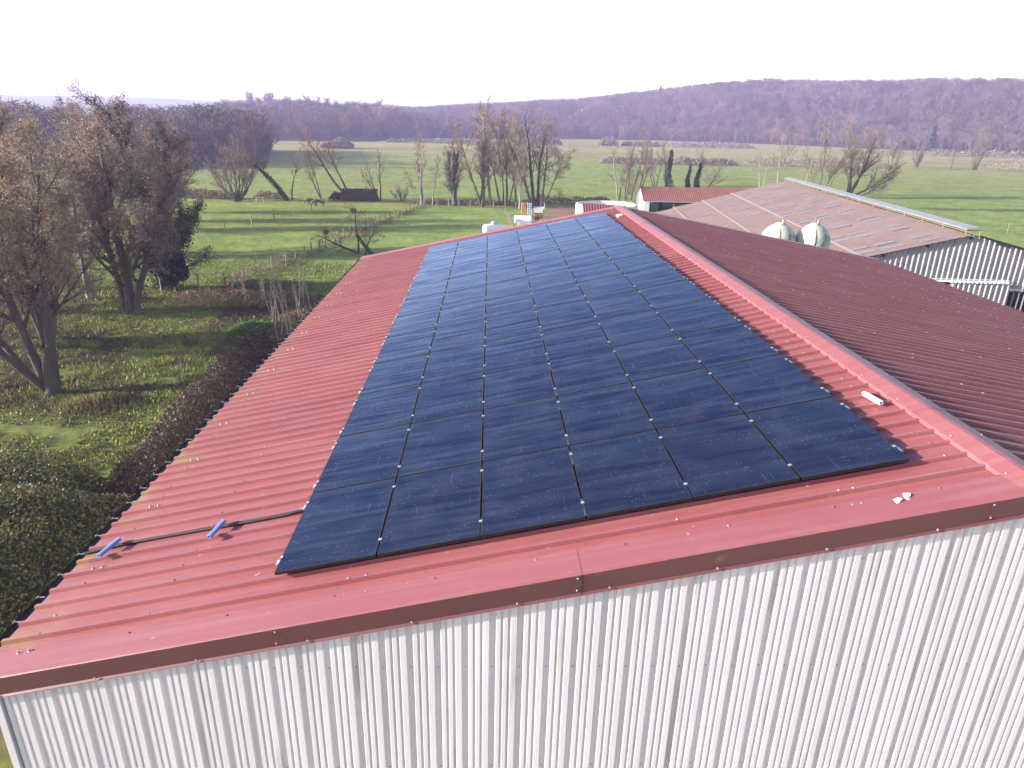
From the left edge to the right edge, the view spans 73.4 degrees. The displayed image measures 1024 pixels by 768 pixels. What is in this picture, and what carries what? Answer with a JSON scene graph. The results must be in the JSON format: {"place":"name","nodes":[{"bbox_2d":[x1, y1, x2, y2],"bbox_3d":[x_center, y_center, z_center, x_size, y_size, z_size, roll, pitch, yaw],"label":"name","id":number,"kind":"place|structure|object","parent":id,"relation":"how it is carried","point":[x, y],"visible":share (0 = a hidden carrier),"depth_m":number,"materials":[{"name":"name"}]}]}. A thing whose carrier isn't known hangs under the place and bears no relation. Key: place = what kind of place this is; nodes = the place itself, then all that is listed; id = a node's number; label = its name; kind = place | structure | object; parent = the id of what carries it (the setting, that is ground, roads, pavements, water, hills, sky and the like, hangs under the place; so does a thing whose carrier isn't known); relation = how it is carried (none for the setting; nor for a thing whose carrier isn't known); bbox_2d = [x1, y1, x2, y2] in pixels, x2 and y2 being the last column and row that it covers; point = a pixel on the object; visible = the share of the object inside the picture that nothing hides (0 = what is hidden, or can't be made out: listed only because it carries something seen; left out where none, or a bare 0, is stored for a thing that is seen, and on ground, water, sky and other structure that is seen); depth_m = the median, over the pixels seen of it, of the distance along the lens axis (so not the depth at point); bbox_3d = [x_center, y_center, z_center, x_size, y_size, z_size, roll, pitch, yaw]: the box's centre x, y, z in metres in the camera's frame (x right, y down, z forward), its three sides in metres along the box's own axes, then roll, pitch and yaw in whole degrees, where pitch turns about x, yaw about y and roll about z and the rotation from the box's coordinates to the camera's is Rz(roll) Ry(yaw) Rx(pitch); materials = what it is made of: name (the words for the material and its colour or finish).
{"place":"outdoors","nodes":[
{"label":"outdoors","id":0,"kind":"place"},
{"bbox_2d":[0,93,1023,767],"bbox_3d":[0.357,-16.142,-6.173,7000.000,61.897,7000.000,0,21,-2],"label":"ground","id":1,"kind":"structure","parent":0,"point":[962,191],"depth_m":137.36,"materials":[{"name":"plant"}]},
{"bbox_2d":[0,99,54,247],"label":"old tree","id":2,"kind":"object","parent":1,"relation":"on","point":[2,117],"visible":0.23,"depth_m":62.80,"materials":[{"name":"brown plant"}]},
{"bbox_2d":[0,101,106,396],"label":"old tree","id":3,"kind":"object","parent":1,"relation":"on","point":[47,381],"visible":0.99,"depth_m":32.95,"materials":[{"name":"brown plant"}]},
{"bbox_2d":[0,146,108,338],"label":"old tree","id":4,"kind":"object","parent":1,"relation":"on","point":[66,201],"visible":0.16,"depth_m":41.05,"materials":[{"name":"brown plant"}]},
{"bbox_2d":[10,91,119,299],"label":"tree","id":5,"kind":"object","parent":1,"relation":"on","point":[61,135],"visible":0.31,"depth_m":49.66,"materials":[{"name":"brown plant"}]},
{"bbox_2d":[0,443,139,636],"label":"hedge","id":6,"kind":"object","parent":1,"relation":"on","point":[26,495],"visible":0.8,"depth_m":21.97,"materials":[{"name":"green plant"}]},
{"bbox_2d":[47,93,119,220],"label":"old tree","id":7,"kind":"object","parent":1,"relation":"on","point":[72,109],"visible":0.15,"depth_m":86.17,"materials":[{"name":"brown plant"}]},
{"bbox_2d":[47,107,199,311],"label":"old tree","id":8,"kind":"object","parent":1,"relation":"on","point":[115,218],"visible":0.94,"depth_m":47.22,"materials":[{"name":"brown plant"}]},
{"bbox_2d":[65,75,195,225],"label":"old tree","id":9,"kind":"object","parent":1,"relation":"on","point":[117,131],"visible":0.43,"depth_m":67.08,"materials":[{"name":"brown plant"}]},
{"bbox_2d":[0,94,282,165],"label":"wood","id":10,"kind":"object","parent":1,"relation":"on","point":[207,124],"visible":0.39,"depth_m":207.51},
{"bbox_2d":[103,112,202,225],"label":"old tree","id":11,"kind":"object","parent":1,"relation":"on","point":[183,194],"visible":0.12,"depth_m":83.90,"materials":[{"name":"brown plant"}]},
{"bbox_2d":[116,165,222,290],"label":"old tree","id":12,"kind":"object","parent":1,"relation":"on","point":[190,218],"visible":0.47,"depth_m":54.41,"materials":[{"name":"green plant"}]},
{"bbox_2d":[154,251,189,292],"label":"evergreen tree","id":13,"kind":"object","parent":1,"relation":"on","point":[177,274],"visible":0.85,"depth_m":54.38,"materials":[{"name":"green plant"}]},
{"bbox_2d":[0,257,354,633],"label":"grass","id":14,"kind":"structure","parent":1,"relation":"on","point":[109,402],"depth_m":40.35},
{"bbox_2d":[99,326,279,511],"bbox_3d":[-13.748,0.431,31.695,2.717,3.192,16.103,0,21,-2],"label":"hedge","id":15,"kind":"object","parent":1,"relation":"on","point":[175,427],"visible":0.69,"depth_m":28.39,"materials":[{"name":"brown plant"}]},
{"bbox_2d":[114,188,281,199],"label":"hedge","id":16,"kind":"object","parent":1,"relation":"on","point":[275,195],"visible":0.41,"depth_m":118.31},
{"bbox_2d":[203,134,258,201],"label":"willow tree","id":17,"kind":"object","parent":1,"relation":"on","point":[239,197],"visible":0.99,"depth_m":113.82,"materials":[{"name":"brown plant"}]},
{"bbox_2d":[157,278,325,345],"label":"bramble","id":18,"kind":"object","parent":1,"relation":"on","point":[240,293],"visible":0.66,"depth_m":52.07,"materials":[{"name":"green plant"}]},
{"bbox_2d":[226,320,281,335],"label":"nettle patch","id":19,"kind":"object","parent":1,"relation":"on","point":[248,324],"visible":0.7,"depth_m":45.77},
{"bbox_2d":[158,199,423,293],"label":"pasture fence","id":20,"kind":"object","parent":1,"relation":"on","point":[196,274],"visible":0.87,"depth_m":69.59,"materials":[{"name":"brown wood"}]},
{"bbox_2d":[204,98,412,140],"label":"valley wood","id":21,"kind":"object","parent":1,"relation":"on","point":[316,117],"visible":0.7,"depth_m":452.46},
{"bbox_2d":[292,123,346,189],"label":"leaning tree","id":22,"kind":"object","parent":1,"relation":"on","point":[319,157],"visible":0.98,"depth_m":120.27,"materials":[{"name":"brown plant"}]},
{"bbox_2d":[215,202,427,286],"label":"fence weeds","id":23,"kind":"object","parent":1,"relation":"on","point":[317,251],"visible":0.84,"depth_m":68.10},
{"bbox_2d":[310,200,383,254],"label":"apple tree","id":24,"kind":"object","parent":1,"relation":"on","point":[353,211],"visible":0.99,"depth_m":72.39,"materials":[{"name":"brown plant"}]},
{"bbox_2d":[340,188,377,201],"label":"garden hut","id":25,"kind":"object","parent":1,"relation":"on","point":[354,194],"visible":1,"depth_m":118.42,"materials":[{"name":"brown wood"}]},
{"bbox_2d":[441,135,465,205],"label":"ivy tree","id":26,"kind":"object","parent":1,"relation":"on","point":[456,173],"visible":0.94,"depth_m":113.27,"materials":[{"name":"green plant"}]},
{"bbox_2d":[451,117,493,206],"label":"multi stem tree","id":27,"kind":"object","parent":1,"relation":"on","point":[484,164],"visible":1,"depth_m":111.73,"materials":[{"name":"brown plant"}]},
{"bbox_2d":[469,92,499,205],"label":"poplar tree","id":28,"kind":"object","parent":1,"relation":"on","point":[488,174],"visible":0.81,"depth_m":112.80,"materials":[{"name":"brown plant"}]},
{"bbox_2d":[471,105,510,201],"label":"poplar tree","id":29,"kind":"object","parent":1,"relation":"on","point":[498,157],"visible":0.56,"depth_m":116.08,"materials":[{"name":"brown plant"}]},
{"bbox_2d":[491,106,528,204],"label":"poplar tree","id":30,"kind":"object","parent":1,"relation":"on","point":[503,114],"visible":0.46,"depth_m":115.21,"materials":[{"name":"brown plant"}]},
{"bbox_2d":[0,205,1023,767],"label":"barn","id":31,"kind":"structure","parent":1,"relation":"on","point":[858,619],"depth_m":7.25,"materials":[{"name":"red paint"}]},
{"bbox_2d":[82,509,303,558],"bbox_3d":[-4.085,2.051,9.026,3.128,1.035,0.103,0,21,-3],"label":"cable conduit","id":32,"kind":"object","parent":31,"relation":"attached to","point":[200,530],"visible":0.81,"depth_m":8.97,"materials":[{"name":"black plastic"}]},
{"bbox_2d":[274,478,395,574],"bbox_3d":[-2.078,1.689,8.306,1.244,0.106,1.722,-11,21,2],"label":"solar panel","id":33,"kind":"object","parent":31,"relation":"attached to","point":[340,525],"visible":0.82,"depth_m":8.15,"materials":[{"name":"blue glass"}]},
{"bbox_2d":[313,424,410,492],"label":"solar panel","id":34,"kind":"object","parent":31,"relation":"attached to","point":[365,457],"visible":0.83,"depth_m":9.81,"materials":[{"name":"blue glass"}]},
{"bbox_2d":[339,383,420,435],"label":"solar panel","id":35,"kind":"object","parent":31,"relation":"attached to","point":[383,409],"visible":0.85,"depth_m":11.45,"materials":[{"name":"blue glass"}]},
{"bbox_2d":[358,353,428,394],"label":"solar panel","id":36,"kind":"object","parent":31,"relation":"attached to","point":[396,373],"visible":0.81,"depth_m":13.09,"materials":[{"name":"blue glass"}]},
{"bbox_2d":[373,329,435,362],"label":"solar panel","id":37,"kind":"object","parent":31,"relation":"attached to","point":[406,345],"visible":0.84,"depth_m":14.73,"materials":[{"name":"blue glass"}]},
{"bbox_2d":[385,309,440,337],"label":"solar panel","id":38,"kind":"object","parent":31,"relation":"attached to","point":[414,323],"visible":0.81,"depth_m":16.36,"materials":[{"name":"blue glass"}]},
{"bbox_2d":[395,293,444,317],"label":"solar panel","id":39,"kind":"object","parent":31,"relation":"attached to","point":[422,304],"visible":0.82,"depth_m":17.99,"materials":[{"name":"blue glass"}]},
{"bbox_2d":[403,279,448,300],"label":"solar panel","id":40,"kind":"object","parent":31,"relation":"attached to","point":[426,289],"visible":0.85,"depth_m":19.62,"materials":[{"name":"blue glass"}]},
{"bbox_2d":[377,462,482,556],"bbox_3d":[-0.908,1.468,8.259,1.169,0.106,1.722,-11,21,2],"label":"solar panel","id":41,"kind":"object","parent":31,"relation":"on","point":[435,508],"visible":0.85,"depth_m":8.10,"materials":[{"name":"blue glass"}]},
{"bbox_2d":[410,267,451,286],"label":"solar panel","id":42,"kind":"object","parent":31,"relation":"attached to","point":[432,276],"visible":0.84,"depth_m":21.25,"materials":[{"name":"blue glass"}]},
{"bbox_2d":[397,410,484,476],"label":"solar panel","id":43,"kind":"object","parent":31,"relation":"on","point":[444,442],"visible":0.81,"depth_m":9.77,"materials":[{"name":"blue glass"}]},
{"bbox_2d":[411,372,484,422],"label":"solar panel","id":44,"kind":"object","parent":31,"relation":"on","point":[457,395],"visible":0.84,"depth_m":11.41,"materials":[{"name":"blue glass"}]},
{"bbox_2d":[422,342,485,382],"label":"solar panel","id":45,"kind":"object","parent":31,"relation":"on","point":[455,362],"visible":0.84,"depth_m":13.05,"materials":[{"name":"blue glass"}]},
{"bbox_2d":[430,319,485,351],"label":"solar panel","id":46,"kind":"object","parent":31,"relation":"on","point":[459,335],"visible":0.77,"depth_m":14.68,"materials":[{"name":"blue glass"}]},
{"bbox_2d":[436,300,486,327],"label":"solar panel","id":47,"kind":"object","parent":31,"relation":"on","point":[463,313],"visible":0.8,"depth_m":16.31,"materials":[{"name":"blue glass"}]},
{"bbox_2d":[441,285,486,308],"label":"solar panel","id":48,"kind":"object","parent":31,"relation":"on","point":[465,296],"visible":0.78,"depth_m":17.95,"materials":[{"name":"blue glass"}]},
{"bbox_2d":[446,272,486,291],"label":"solar panel","id":49,"kind":"object","parent":31,"relation":"on","point":[466,281],"visible":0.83,"depth_m":19.58,"materials":[{"name":"blue glass"}]},
{"bbox_2d":[449,260,486,278],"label":"solar panel","id":50,"kind":"object","parent":31,"relation":"on","point":[468,269],"visible":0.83,"depth_m":21.20,"materials":[{"name":"blue glass"}]},
{"bbox_2d":[487,254,524,270],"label":"solar panel","id":51,"kind":"object","parent":31,"relation":"on","point":[504,262],"visible":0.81,"depth_m":21.16,"materials":[{"name":"blue glass"}]},
{"bbox_2d":[487,264,527,283],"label":"solar panel","id":52,"kind":"object","parent":31,"relation":"on","point":[506,274],"visible":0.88,"depth_m":19.53,"materials":[{"name":"blue glass"}]},
{"bbox_2d":[486,277,531,299],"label":"solar panel","id":53,"kind":"object","parent":31,"relation":"on","point":[508,287],"visible":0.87,"depth_m":17.89,"materials":[{"name":"blue glass"}]},
{"bbox_2d":[486,291,535,318],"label":"solar panel","id":54,"kind":"object","parent":31,"relation":"on","point":[509,304],"visible":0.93,"depth_m":16.27,"materials":[{"name":"blue glass"}]},
{"bbox_2d":[485,309,541,341],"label":"solar panel","id":55,"kind":"object","parent":31,"relation":"on","point":[512,325],"visible":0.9,"depth_m":14.63,"materials":[{"name":"blue glass"}]},
{"bbox_2d":[485,331,547,370],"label":"solar panel","id":56,"kind":"object","parent":31,"relation":"on","point":[515,350],"visible":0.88,"depth_m":13.00,"materials":[{"name":"blue glass"}]},
{"bbox_2d":[484,360,556,408],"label":"solar panel","id":57,"kind":"object","parent":31,"relation":"on","point":[520,383],"visible":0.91,"depth_m":11.36,"materials":[{"name":"blue glass"}]},
{"bbox_2d":[483,396,569,460],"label":"solar panel","id":58,"kind":"object","parent":31,"relation":"on","point":[523,428],"visible":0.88,"depth_m":9.72,"materials":[{"name":"blue glass"}]},
{"bbox_2d":[481,446,585,537],"bbox_3d":[0.225,1.254,8.213,1.169,0.106,1.722,-11,21,2],"label":"solar panel","id":59,"kind":"object","parent":31,"relation":"on","point":[532,490],"visible":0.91,"depth_m":8.05,"materials":[{"name":"blue glass"}]},
{"bbox_2d":[523,247,563,263],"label":"solar panel","id":60,"kind":"object","parent":31,"relation":"on","point":[542,254],"visible":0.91,"depth_m":21.11,"materials":[{"name":"blue glass"}]},
{"bbox_2d":[525,257,569,275],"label":"solar panel","id":61,"kind":"object","parent":31,"relation":"on","point":[545,266],"visible":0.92,"depth_m":19.48,"materials":[{"name":"blue glass"}]},
{"bbox_2d":[528,268,577,290],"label":"solar panel","id":62,"kind":"object","parent":31,"relation":"on","point":[552,279],"visible":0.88,"depth_m":17.85,"materials":[{"name":"blue glass"}]},
{"bbox_2d":[532,282,586,308],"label":"solar panel","id":63,"kind":"object","parent":31,"relation":"on","point":[558,295],"visible":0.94,"depth_m":16.22,"materials":[{"name":"blue glass"}]},
{"bbox_2d":[536,300,597,330],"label":"solar panel","id":64,"kind":"object","parent":31,"relation":"on","point":[565,314],"visible":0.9,"depth_m":14.59,"materials":[{"name":"blue glass"}]},
{"bbox_2d":[542,321,612,358],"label":"solar panel","id":65,"kind":"object","parent":31,"relation":"on","point":[575,339],"visible":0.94,"depth_m":12.95,"materials":[{"name":"blue glass"}]},
{"bbox_2d":[558,240,600,256],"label":"solar panel","id":66,"kind":"object","parent":31,"relation":"on","point":[578,247],"visible":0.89,"depth_m":21.07,"materials":[{"name":"blue glass"}]},
{"bbox_2d":[564,249,610,267],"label":"solar panel","id":67,"kind":"object","parent":31,"relation":"on","point":[586,258],"visible":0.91,"depth_m":19.44,"materials":[{"name":"blue glass"}]},
{"bbox_2d":[548,347,630,395],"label":"solar panel","id":68,"kind":"object","parent":31,"relation":"on","point":[589,370],"visible":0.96,"depth_m":11.31,"materials":[{"name":"blue glass"}]},
{"bbox_2d":[570,260,622,282],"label":"solar panel","id":69,"kind":"object","parent":31,"relation":"on","point":[595,271],"visible":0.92,"depth_m":17.81,"materials":[{"name":"blue glass"}]},
{"bbox_2d":[557,382,655,445],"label":"solar panel","id":70,"kind":"object","parent":31,"relation":"on","point":[607,412],"visible":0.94,"depth_m":9.67,"materials":[{"name":"blue glass"}]},
{"bbox_2d":[578,274,635,299],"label":"solar panel","id":71,"kind":"object","parent":31,"relation":"on","point":[607,285],"visible":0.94,"depth_m":16.18,"materials":[{"name":"blue glass"}]},
{"bbox_2d":[594,232,640,248],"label":"solar panel","id":72,"kind":"object","parent":31,"relation":"on","point":[615,240],"visible":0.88,"depth_m":21.02,"materials":[{"name":"blue glass"}]},
{"bbox_2d":[587,290,653,319],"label":"solar panel","id":73,"kind":"object","parent":31,"relation":"on","point":[619,304],"visible":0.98,"depth_m":14.54,"materials":[{"name":"blue glass"}]},
{"bbox_2d":[602,241,653,260],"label":"solar panel","id":74,"kind":"object","parent":31,"relation":"on","point":[626,250],"visible":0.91,"depth_m":19.39,"materials":[{"name":"blue glass"}]},
{"bbox_2d":[570,430,692,518],"bbox_3d":[1.358,1.039,8.167,1.169,0.106,1.722,-11,21,2],"label":"solar panel","id":75,"kind":"object","parent":31,"relation":"on","point":[627,473],"visible":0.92,"depth_m":8.01,"materials":[{"name":"blue glass"}]},
{"bbox_2d":[598,310,675,347],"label":"solar panel","id":76,"kind":"object","parent":31,"relation":"on","point":[635,327],"visible":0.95,"depth_m":12.90,"materials":[{"name":"blue glass"}]},
{"bbox_2d":[612,252,668,272],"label":"solar panel","id":77,"kind":"object","parent":31,"relation":"on","point":[638,262],"visible":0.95,"depth_m":17.76,"materials":[{"name":"blue glass"}]},
{"bbox_2d":[623,265,687,290],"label":"solar panel","id":78,"kind":"object","parent":31,"relation":"on","point":[652,277],"visible":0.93,"depth_m":16.13,"materials":[{"name":"blue glass"}]},
{"bbox_2d":[613,335,703,381],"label":"solar panel","id":79,"kind":"object","parent":31,"relation":"on","point":[657,357],"visible":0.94,"depth_m":11.27,"materials":[{"name":"blue glass"}]},
{"bbox_2d":[638,280,710,309],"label":"solar panel","id":80,"kind":"object","parent":31,"relation":"on","point":[671,294],"visible":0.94,"depth_m":14.50,"materials":[{"name":"blue glass"}]},
{"bbox_2d":[631,368,742,429],"bbox_3d":[2.439,0.202,9.747,1.169,0.106,1.722,-11,21,2],"label":"solar panel","id":81,"kind":"object","parent":31,"relation":"on","point":[686,397],"visible":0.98,"depth_m":9.63,"materials":[{"name":"blue glass"}]},
{"bbox_2d":[655,299,740,335],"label":"solar panel","id":82,"kind":"object","parent":31,"relation":"on","point":[694,316],"visible":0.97,"depth_m":12.86,"materials":[{"name":"blue glass"}]},
{"bbox_2d":[677,323,778,368],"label":"solar panel","id":83,"kind":"object","parent":31,"relation":"on","point":[725,344],"visible":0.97,"depth_m":11.22,"materials":[{"name":"blue glass"}]},
{"bbox_2d":[657,413,799,499],"bbox_3d":[2.491,0.825,8.121,1.169,0.106,1.722,-11,21,2],"label":"solar panel","id":84,"kind":"object","parent":31,"relation":"on","point":[725,455],"visible":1,"depth_m":7.96,"materials":[{"name":"blue glass"}]},
{"bbox_2d":[706,354,831,414],"bbox_3d":[3.592,-0.013,9.701,1.209,0.100,1.722,-11,21,2],"label":"solar panel","id":85,"kind":"object","parent":31,"relation":"on","point":[764,383],"visible":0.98,"depth_m":9.58,"materials":[{"name":"blue glass"}]},
{"bbox_2d":[745,397,908,479],"bbox_3d":[3.644,0.610,8.075,1.209,0.100,1.722,-11,21,2],"label":"solar panel","id":86,"kind":"object","parent":31,"relation":"on","point":[820,438],"visible":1,"depth_m":7.91,"materials":[{"name":"blue glass"}]},
{"bbox_2d":[500,107,533,207],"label":"poplar tree","id":87,"kind":"object","parent":1,"relation":"on","point":[509,126],"visible":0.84,"depth_m":111.40,"materials":[{"name":"brown plant"}]},
{"bbox_2d":[507,121,530,208],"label":"poplar tree","id":88,"kind":"object","parent":1,"relation":"on","point":[520,166],"visible":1,"depth_m":110.71,"materials":[{"name":"brown plant"}]},
{"bbox_2d":[499,104,557,206],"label":"tree","id":89,"kind":"object","parent":1,"relation":"on","point":[533,198],"visible":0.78,"depth_m":113.86,"materials":[{"name":"brown plant"}]},
{"bbox_2d":[525,115,579,206],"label":"drooping tree","id":90,"kind":"object","parent":1,"relation":"on","point":[550,165],"visible":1,"depth_m":112.84,"materials":[{"name":"brown plant"}]},
{"bbox_2d":[636,186,751,210],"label":"open shed","id":91,"kind":"structure","parent":1,"relation":"on","point":[646,196],"depth_m":114.28,"materials":[{"name":"red metal"}]},
{"bbox_2d":[397,75,1023,151],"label":"hillside wood","id":92,"kind":"object","parent":1,"relation":"on","point":[1000,90],"visible":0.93,"depth_m":647.50,"materials":[{"name":"plant"}]},
{"bbox_2d":[397,121,1023,152],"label":"woodland edge","id":93,"kind":"object","parent":1,"relation":"on","point":[942,140],"visible":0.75,"depth_m":559.83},
{"bbox_2d":[762,214,795,241],"bbox_3d":[14.423,-4.880,38.594,1.840,9.145,1.840,0,21,-2],"label":"feed silo","id":94,"kind":"object","parent":1,"relation":"on","point":[781,230],"visible":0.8,"depth_m":36.76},
{"bbox_2d":[796,214,829,247],"bbox_3d":[16.275,-4.837,38.562,1.820,9.165,1.820,-1,21,-5],"label":"feed silo","id":95,"kind":"object","parent":1,"relation":"on","point":[815,234],"visible":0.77,"depth_m":36.72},
{"bbox_2d":[742,156,888,168],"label":"hedge","id":96,"kind":"object","parent":1,"relation":"on","point":[802,159],"visible":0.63,"depth_m":252.41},
{"bbox_2d":[801,114,861,191],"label":"bushy tree","id":97,"kind":"object","parent":1,"relation":"on","point":[826,136],"visible":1,"depth_m":140.03,"materials":[{"name":"brown plant"}]},
{"bbox_2d":[839,119,907,197],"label":"willow tree","id":98,"kind":"object","parent":1,"relation":"on","point":[851,188],"visible":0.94,"depth_m":141.83,"materials":[{"name":"brown plant"}]},
{"bbox_2d":[924,148,1023,157],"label":"hedge","id":99,"kind":"object","parent":1,"relation":"on","point":[962,153],"visible":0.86,"depth_m":388.86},
{"bbox_2d":[0,0,1023,110],"label":"sky","id":100,"kind":"structure","parent":0,"point":[411,53],"materials":[{"name":"white"}]},
{"bbox_2d":[655,177,1023,311],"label":"cattle barn","id":101,"kind":"structure","parent":0,"point":[985,267],"depth_m":48.64,"materials":[{"name":"brown metal"}]},
{"bbox_2d":[949,282,1009,304],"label":"wall","id":102,"kind":"structure","parent":101,"relation":"in","point":[996,292],"depth_m":44.03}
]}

